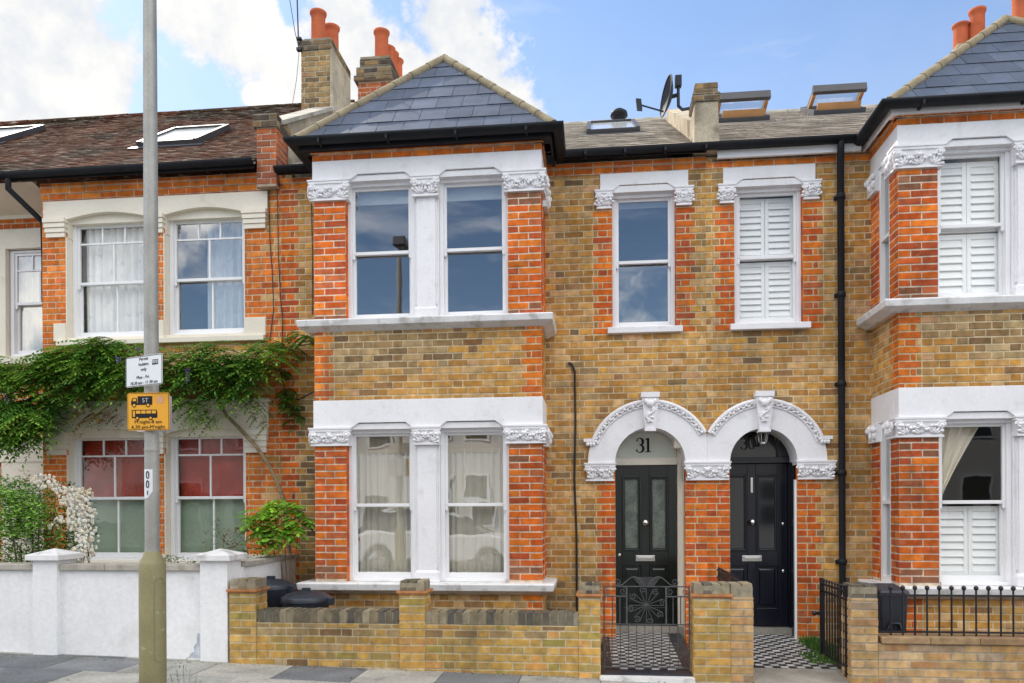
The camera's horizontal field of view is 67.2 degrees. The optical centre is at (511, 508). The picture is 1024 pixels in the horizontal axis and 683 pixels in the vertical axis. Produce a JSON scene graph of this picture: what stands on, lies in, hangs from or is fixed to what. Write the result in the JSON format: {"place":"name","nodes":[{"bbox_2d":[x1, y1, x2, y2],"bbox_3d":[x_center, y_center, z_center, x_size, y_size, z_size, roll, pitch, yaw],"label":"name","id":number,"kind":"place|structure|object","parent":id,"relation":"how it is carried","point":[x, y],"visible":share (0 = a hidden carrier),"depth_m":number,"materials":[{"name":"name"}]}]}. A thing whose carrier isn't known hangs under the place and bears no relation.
{"place":"outdoors","nodes":[
{"label":"outdoors","id":0,"kind":"place"},
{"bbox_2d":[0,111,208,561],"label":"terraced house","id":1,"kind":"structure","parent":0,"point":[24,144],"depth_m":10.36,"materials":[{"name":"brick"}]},
{"bbox_2d":[10,250,42,355],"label":"window","id":2,"kind":"structure","parent":1,"relation":"in","point":[16,347],"depth_m":10.36,"materials":[{"name":"white paint"}]},
{"bbox_2d":[20,256,42,350],"bbox_3d":[-6.485,-2.751,10.490,0.450,1.340,0.088,0,0,6],"label":"curtain","id":3,"kind":"object","parent":1,"relation":"hanging from","point":[31,328],"visible":0.59,"depth_m":10.49,"materials":[{"name":"white fabric"}]},
{"bbox_2d":[0,652,700,682],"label":"pavement","id":4,"kind":"structure","parent":0,"point":[30,668],"depth_m":7.21,"materials":[{"name":"grey concrete"}]},
{"bbox_2d":[138,0,166,682],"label":"street lamp","id":5,"kind":"object","parent":4,"relation":"on","point":[152,618],"visible":1,"depth_m":5.30,"materials":[{"name":"grey metal"}]},
{"bbox_2d":[126,353,162,387],"bbox_3d":[-2.516,-0.940,5.263,0.367,0.207,0.006,0,0,27],"label":"parking sign","id":6,"kind":"object","parent":5,"relation":"attached to","point":[145,370],"visible":1,"depth_m":5.26,"materials":[{"name":"white metal"}]},
{"bbox_2d":[127,392,169,430],"bbox_3d":[-2.495,-0.664,5.282,0.302,0.258,0.010,0,0,6],"label":"loading sign","id":7,"kind":"object","parent":5,"relation":"attached to","point":[148,411],"visible":1,"depth_m":5.28,"materials":[{"name":"yellow metal"}]},
{"bbox_2d":[144,469,152,497],"bbox_3d":[-2.509,-0.169,5.303,0.066,0.200,0.016,0,0,12],"label":"numbered sticker","id":8,"kind":"object","parent":5,"relation":"attached to","point":[148,482],"visible":1,"depth_m":5.30,"materials":[{"name":"white plastic"}]},
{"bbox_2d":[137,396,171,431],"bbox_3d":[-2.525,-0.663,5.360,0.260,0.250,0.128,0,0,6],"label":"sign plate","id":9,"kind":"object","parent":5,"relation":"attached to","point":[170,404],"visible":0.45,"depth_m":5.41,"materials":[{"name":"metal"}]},
{"bbox_2d":[154,577,163,661],"bbox_3d":[-2.427,0.766,5.297,0.013,0.586,0.074,0,0,36],"label":"access door","id":10,"kind":"structure","parent":5,"relation":"in","point":[158,577],"depth_m":5.31,"materials":[{"name":"green paint"}]},
{"bbox_2d":[168,657,196,682],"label":"weed","id":11,"kind":"object","parent":4,"relation":"on","point":[183,673],"visible":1,"depth_m":5.40,"materials":[{"name":"grey plant"}]},
{"bbox_2d":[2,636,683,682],"bbox_3d":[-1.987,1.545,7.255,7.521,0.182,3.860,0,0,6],"label":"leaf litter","id":12,"kind":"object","parent":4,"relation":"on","point":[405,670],"visible":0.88,"depth_m":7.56,"materials":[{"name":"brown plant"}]},
{"bbox_2d":[600,675,694,682],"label":"path kerb","id":13,"kind":"structure","parent":4,"relation":"on","point":[663,679],"depth_m":7.17,"materials":[{"name":"white stone"}]},
{"bbox_2d":[687,581,732,682],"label":"gate pier","id":14,"kind":"structure","parent":4,"relation":"on","point":[710,631],"depth_m":7.16,"materials":[{"name":"brick"}]},
{"bbox_2d":[603,576,689,669],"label":"garden gate","id":15,"kind":"structure","parent":14,"relation":"attached to","point":[646,605],"depth_m":7.32,"materials":[{"name":"grey metal"}]},
{"bbox_2d":[0,0,1011,121],"label":"sky","id":16,"kind":"structure","parent":0,"point":[569,60],"materials":[{"name":"blue"}]},
{"bbox_2d":[603,633,690,670],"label":"tiled path","id":17,"kind":"structure","parent":0,"point":[644,654],"depth_m":8.22,"materials":[{"name":"tile"}]},
{"bbox_2d":[600,643,839,674],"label":"garden soil","id":18,"kind":"structure","parent":0,"point":[602,666],"depth_m":8.01,"materials":[{"name":"brown soil"}]},
{"bbox_2d":[0,470,90,561],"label":"shrub","id":19,"kind":"object","parent":18,"relation":"on","point":[30,523],"visible":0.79,"depth_m":8.38,"materials":[{"name":"green plant"}]},
{"bbox_2d":[18,473,100,562],"bbox_3d":[-4.892,0.537,8.421,0.880,1.833,0.321,0,0,6],"label":"rose bush","id":20,"kind":"object","parent":18,"relation":"on","point":[77,505],"visible":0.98,"depth_m":8.30,"materials":[{"name":"white plant"}]},
{"bbox_2d":[0,548,297,661],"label":"garden wall","id":21,"kind":"structure","parent":18,"relation":"on","point":[55,601],"depth_m":7.88,"materials":[{"name":"paint"}]},
{"bbox_2d":[0,99,354,562],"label":"terraced house","id":22,"kind":"structure","parent":18,"relation":"on","point":[224,475],"depth_m":9.69,"materials":[{"name":"brick"}]},
{"bbox_2d":[73,224,143,337],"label":"window","id":23,"kind":"structure","parent":22,"relation":"in","point":[78,287],"depth_m":9.80,"materials":[{"name":"white paint"}]},
{"bbox_2d":[74,438,144,560],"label":"window","id":24,"kind":"structure","parent":22,"relation":"in","point":[114,471],"depth_m":9.87,"materials":[{"name":"white paint"}]},
{"bbox_2d":[86,228,143,332],"bbox_3d":[-5.046,-2.887,9.894,0.920,1.400,0.065,0,0,6],"label":"curtain","id":25,"kind":"object","parent":22,"relation":"hanging from","point":[101,308],"visible":0.79,"depth_m":9.90,"materials":[{"name":"white fabric"}]},
{"bbox_2d":[0,331,313,553],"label":"wisteria","id":26,"kind":"object","parent":22,"relation":"attached to","point":[21,422],"visible":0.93,"depth_m":9.09,"materials":[{"name":"green plant"}]},
{"bbox_2d":[170,219,243,334],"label":"window","id":27,"kind":"structure","parent":22,"relation":"in","point":[175,282],"depth_m":9.66,"materials":[{"name":"white paint"}]},
{"bbox_2d":[170,437,244,560],"bbox_3d":[-3.767,-0.138,9.680,1.025,1.590,0.176,0,0,6],"label":"window","id":28,"kind":"structure","parent":22,"relation":"in","point":[212,476],"depth_m":9.74,"materials":[{"name":"white paint"}]},
{"bbox_2d":[207,223,243,328],"bbox_3d":[-3.584,-2.894,9.736,0.580,1.400,0.064,0,0,6],"label":"curtain","id":29,"kind":"object","parent":22,"relation":"hanging from","point":[226,258],"visible":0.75,"depth_m":9.74,"materials":[{"name":"white fabric"}]},
{"bbox_2d":[164,554,195,562],"bbox_3d":[-3.542,0.976,8.220,0.468,0.983,0.223,0,0,1],"label":"geranium","id":30,"kind":"object","parent":18,"relation":"on","point":[167,556],"visible":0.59,"depth_m":8.21,"materials":[{"name":"green plant"}]},
{"bbox_2d":[203,516,223,551],"bbox_3d":[-3.327,0.772,8.602,0.263,1.387,0.209,0,0,6],"label":"sapling","id":31,"kind":"object","parent":18,"relation":"on","point":[213,535],"visible":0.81,"depth_m":8.60,"materials":[{"name":"green plant"}]},
{"bbox_2d":[221,527,246,552],"bbox_3d":[-3.124,0.836,8.637,0.318,1.256,0.217,0,0,6],"label":"acer","id":32,"kind":"object","parent":18,"relation":"on","point":[233,539],"visible":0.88,"depth_m":8.62,"materials":[{"name":"green plant"}]},
{"bbox_2d":[239,544,274,557],"bbox_3d":[-2.866,0.926,8.548,0.512,1.075,0.234,0,0,6],"label":"hedge plant","id":33,"kind":"object","parent":18,"relation":"on","point":[256,551],"visible":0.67,"depth_m":8.54,"materials":[{"name":"green plant"}]},
{"bbox_2d":[236,499,314,583],"bbox_3d":[-2.646,0.729,8.698,0.986,1.669,0.608,0,0,6],"label":"shrub","id":34,"kind":"object","parent":18,"relation":"on","point":[269,511],"visible":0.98,"depth_m":8.65,"materials":[{"name":"green plant"}]},
{"bbox_2d":[266,576,296,607],"bbox_3d":[-2.653,1.164,8.482,0.459,0.837,0.460,0,0,-40],"label":"dustbin","id":35,"kind":"object","parent":18,"relation":"on","point":[278,590],"visible":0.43,"depth_m":8.33,"materials":[{"name":"black plastic"}]},
{"bbox_2d":[280,588,334,607],"bbox_3d":[-2.171,1.210,8.129,0.499,0.739,0.503,0,0,-42],"label":"dustbin","id":36,"kind":"object","parent":18,"relation":"on","point":[306,598],"visible":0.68,"depth_m":7.96,"materials":[{"name":"black plastic"}]},
{"bbox_2d":[226,577,602,678],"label":"garden wall","id":37,"kind":"structure","parent":18,"relation":"on","point":[414,631],"depth_m":7.46,"materials":[{"name":"brick"}]},
{"bbox_2d":[253,7,857,656],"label":"terraced house","id":38,"kind":"structure","parent":18,"relation":"on","point":[481,261],"depth_m":8.87,"materials":[{"name":"brick"}]},
{"bbox_2d":[268,190,273,340],"bbox_3d":[-2.940,-3.083,9.396,0.071,2.084,0.012,0,0,6],"label":"cable","id":39,"kind":"object","parent":38,"relation":"attached to","point":[271,266],"visible":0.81,"depth_m":9.39,"materials":[{"name":"black paint"}]},
{"bbox_2d":[290,2,298,104],"bbox_3d":[-3.151,-6.586,11.162,0.064,1.668,0.338,0,0,6],"label":"aerial cable","id":40,"kind":"object","parent":38,"relation":"attached to","point":[298,55],"visible":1,"depth_m":11.16,"materials":[{"name":"black paint"}]},
{"bbox_2d":[277,189,313,399],"bbox_3d":[-2.635,-2.668,9.363,0.453,2.709,0.013,0,0,6],"label":"cable","id":41,"kind":"object","parent":38,"relation":"attached to","point":[280,291],"visible":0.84,"depth_m":9.38,"materials":[{"name":"black paint"}]},
{"bbox_2d":[296,0,301,51],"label":"aerial mast","id":42,"kind":"object","parent":38,"relation":"attached to","point":[298,49],"visible":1,"depth_m":11.29,"materials":[{"name":"grey metal"}]},
{"bbox_2d":[311,203,312,313],"bbox_3d":[-2.427,-3.129,9.341,0.028,1.553,0.012,0,0,6],"label":"cable","id":43,"kind":"object","parent":38,"relation":"attached to","point":[312,259],"visible":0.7,"depth_m":9.34,"materials":[{"name":"black paint"}]},
{"bbox_2d":[348,185,414,317],"bbox_3d":[-1.465,-2.877,8.732,0.772,1.543,0.154,0,0,6],"label":"window","id":44,"kind":"structure","parent":38,"relation":"in","point":[387,195],"depth_m":8.71,"materials":[{"name":"white paint"}]},
{"bbox_2d":[349,433,415,580],"bbox_3d":[-1.452,-0.027,8.740,0.772,1.693,0.171,0,0,6],"label":"window","id":45,"kind":"structure","parent":38,"relation":"in","point":[395,442],"depth_m":8.71,"materials":[{"name":"white paint"}]},
{"bbox_2d":[357,439,410,571],"bbox_3d":[-1.442,-0.053,8.819,0.690,1.620,0.036,0,0,6],"label":"curtain","id":46,"kind":"object","parent":38,"relation":"hanging from","point":[384,539],"visible":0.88,"depth_m":8.82,"materials":[{"name":"beige fabric"}]},
{"bbox_2d":[439,182,507,314],"bbox_3d":[-0.416,-2.882,8.619,0.776,1.543,0.154,0,0,6],"label":"window","id":47,"kind":"structure","parent":38,"relation":"in","point":[487,190],"depth_m":8.60,"materials":[{"name":"white paint"}]},
{"bbox_2d":[441,432,508,581],"bbox_3d":[-0.402,-0.032,8.628,0.776,1.693,0.171,0,0,6],"label":"window","id":48,"kind":"structure","parent":38,"relation":"in","point":[453,442],"depth_m":8.60,"materials":[{"name":"white paint"}]},
{"bbox_2d":[448,437,503,571],"bbox_3d":[-0.398,-0.058,8.707,0.690,1.620,0.036,0,0,6],"label":"curtain","id":49,"kind":"object","parent":38,"relation":"hanging from","point":[476,538],"visible":0.81,"depth_m":8.71,"materials":[{"name":"beige fabric"}]},
{"bbox_2d":[568,362,577,610],"bbox_3d":[0.714,-0.251,9.005,0.103,2.924,0.023,0,0,6],"label":"drainpipe","id":50,"kind":"object","parent":38,"relation":"attached to","point":[574,482],"visible":0.86,"depth_m":8.99,"materials":[{"name":"metal"}]},
{"bbox_2d":[612,197,674,326],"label":"window","id":51,"kind":"structure","parent":38,"relation":"in","point":[617,205],"depth_m":9.04,"materials":[{"name":"white paint"}]},
{"bbox_2d":[615,465,677,625],"bbox_3d":[1.606,0.447,9.275,0.758,1.932,0.134,0,0,6],"label":"front door","id":52,"kind":"structure","parent":38,"relation":"in","point":[645,495],"depth_m":9.29,"materials":[{"name":"black paint"}]},
{"bbox_2d":[604,669,692,676],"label":"path edge slab","id":53,"kind":"structure","parent":18,"relation":"on","point":[647,673],"depth_m":7.34,"materials":[{"name":"stone"}]},
{"bbox_2d":[870,583,909,632],"bbox_3d":[3.653,1.149,7.489,0.279,0.809,0.400,0,0,6],"label":"wheelie bin","id":54,"kind":"object","parent":18,"relation":"on","point":[883,612],"visible":0.49,"depth_m":7.33,"materials":[{"name":"black plastic"}]},
{"bbox_2d":[841,582,1023,682],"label":"garden wall","id":55,"kind":"structure","parent":18,"relation":"on","point":[874,655],"depth_m":6.98,"materials":[{"name":"brick"}]},
{"bbox_2d":[812,578,847,676],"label":"garden gate","id":56,"kind":"structure","parent":55,"relation":"attached to","point":[822,585],"depth_m":7.52,"materials":[{"name":"black metal"}]},
{"bbox_2d":[878,585,1023,636],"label":"railing","id":57,"kind":"object","parent":55,"relation":"on","point":[963,588],"visible":1,"depth_m":7.03,"materials":[{"name":"black metal"}]},
{"bbox_2d":[616,625,849,682],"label":"path concrete","id":58,"kind":"object","parent":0,"point":[778,675],"visible":0.22,"depth_m":7.40,"materials":[{"name":"black and white ceramic tiles"},{"name":"concrete"}]},
{"bbox_2d":[727,581,753,682],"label":"gate pier","id":59,"kind":"structure","parent":58,"relation":"on","point":[742,636],"depth_m":7.14,"materials":[{"name":"brick"}]},
{"bbox_2d":[716,567,739,581],"bbox_3d":[2.260,1.100,8.075,0.023,0.880,1.300,0,0,6],"label":"railing","id":60,"kind":"object","parent":59,"relation":"attached to","point":[727,576],"visible":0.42,"depth_m":8.16,"materials":[{"name":"black metal"}]},
{"bbox_2d":[753,634,841,668],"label":"tiled path","id":61,"kind":"structure","parent":0,"point":[776,651],"depth_m":8.07,"materials":[{"name":"tile"}]},
{"bbox_2d":[798,634,839,663],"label":"weeds","id":62,"kind":"object","parent":61,"relation":"on","point":[812,643],"visible":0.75,"depth_m":8.02,"materials":[{"name":"green plant"}]},
{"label":"road","id":63,"kind":"structure","parent":0,"visible":0},
{"bbox_2d":[666,0,1023,646],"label":"terraced house","id":64,"kind":"structure","parent":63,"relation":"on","point":[864,319],"depth_m":8.66,"materials":[{"name":"brick"}]},
{"bbox_2d":[636,74,688,117],"bbox_3d":[1.922,-5.118,9.634,0.687,0.590,0.411,0,0,25],"label":"satellite dish","id":65,"kind":"object","parent":64,"relation":"attached to","point":[668,96],"visible":0.99,"depth_m":9.59,"materials":[{"name":"grey metal"}]},
{"bbox_2d":[730,463,787,626],"bbox_3d":[2.856,0.438,9.161,0.829,1.938,0.134,0,0,6],"label":"front door","id":66,"kind":"structure","parent":64,"relation":"in","point":[758,492],"depth_m":9.17,"materials":[{"name":"black paint"}]},
{"bbox_2d":[734,191,800,323],"bbox_3d":[2.941,-2.883,8.919,0.756,1.560,0.156,0,0,6],"label":"window","id":67,"kind":"structure","parent":64,"relation":"in","point":[764,229],"depth_m":8.96,"materials":[{"name":"white paint"}]},
{"bbox_2d":[879,168,889,302],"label":"side window","id":68,"kind":"structure","parent":64,"relation":"in","point":[884,201],"depth_m":8.39,"materials":[{"name":"white paint"}]},
{"bbox_2d":[880,423,891,582],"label":"side window","id":69,"kind":"structure","parent":64,"relation":"in","point":[885,445],"depth_m":8.39,"materials":[{"name":"white paint"}]},
{"bbox_2d":[942,427,977,494],"bbox_3d":[4.665,-0.496,8.068,0.480,0.810,0.048,0,0,6],"label":"curtain","id":70,"kind":"object","parent":64,"relation":"hanging from","point":[956,441],"visible":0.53,"depth_m":8.07,"materials":[{"name":"beige fabric"}]},
{"bbox_2d":[938,151,1010,296],"bbox_3d":[4.729,-2.905,7.968,0.740,1.543,0.156,0,0,6],"label":"window","id":71,"kind":"structure","parent":64,"relation":"in","point":[968,192],"depth_m":8.01,"materials":[{"name":"white paint"}]},
{"bbox_2d":[939,423,1011,585],"bbox_3d":[4.742,-0.055,7.968,0.740,1.693,0.156,0,0,6],"label":"window","id":72,"kind":"structure","parent":64,"relation":"in","point":[975,542],"depth_m":7.99,"materials":[{"name":"white paint"}]}
]}

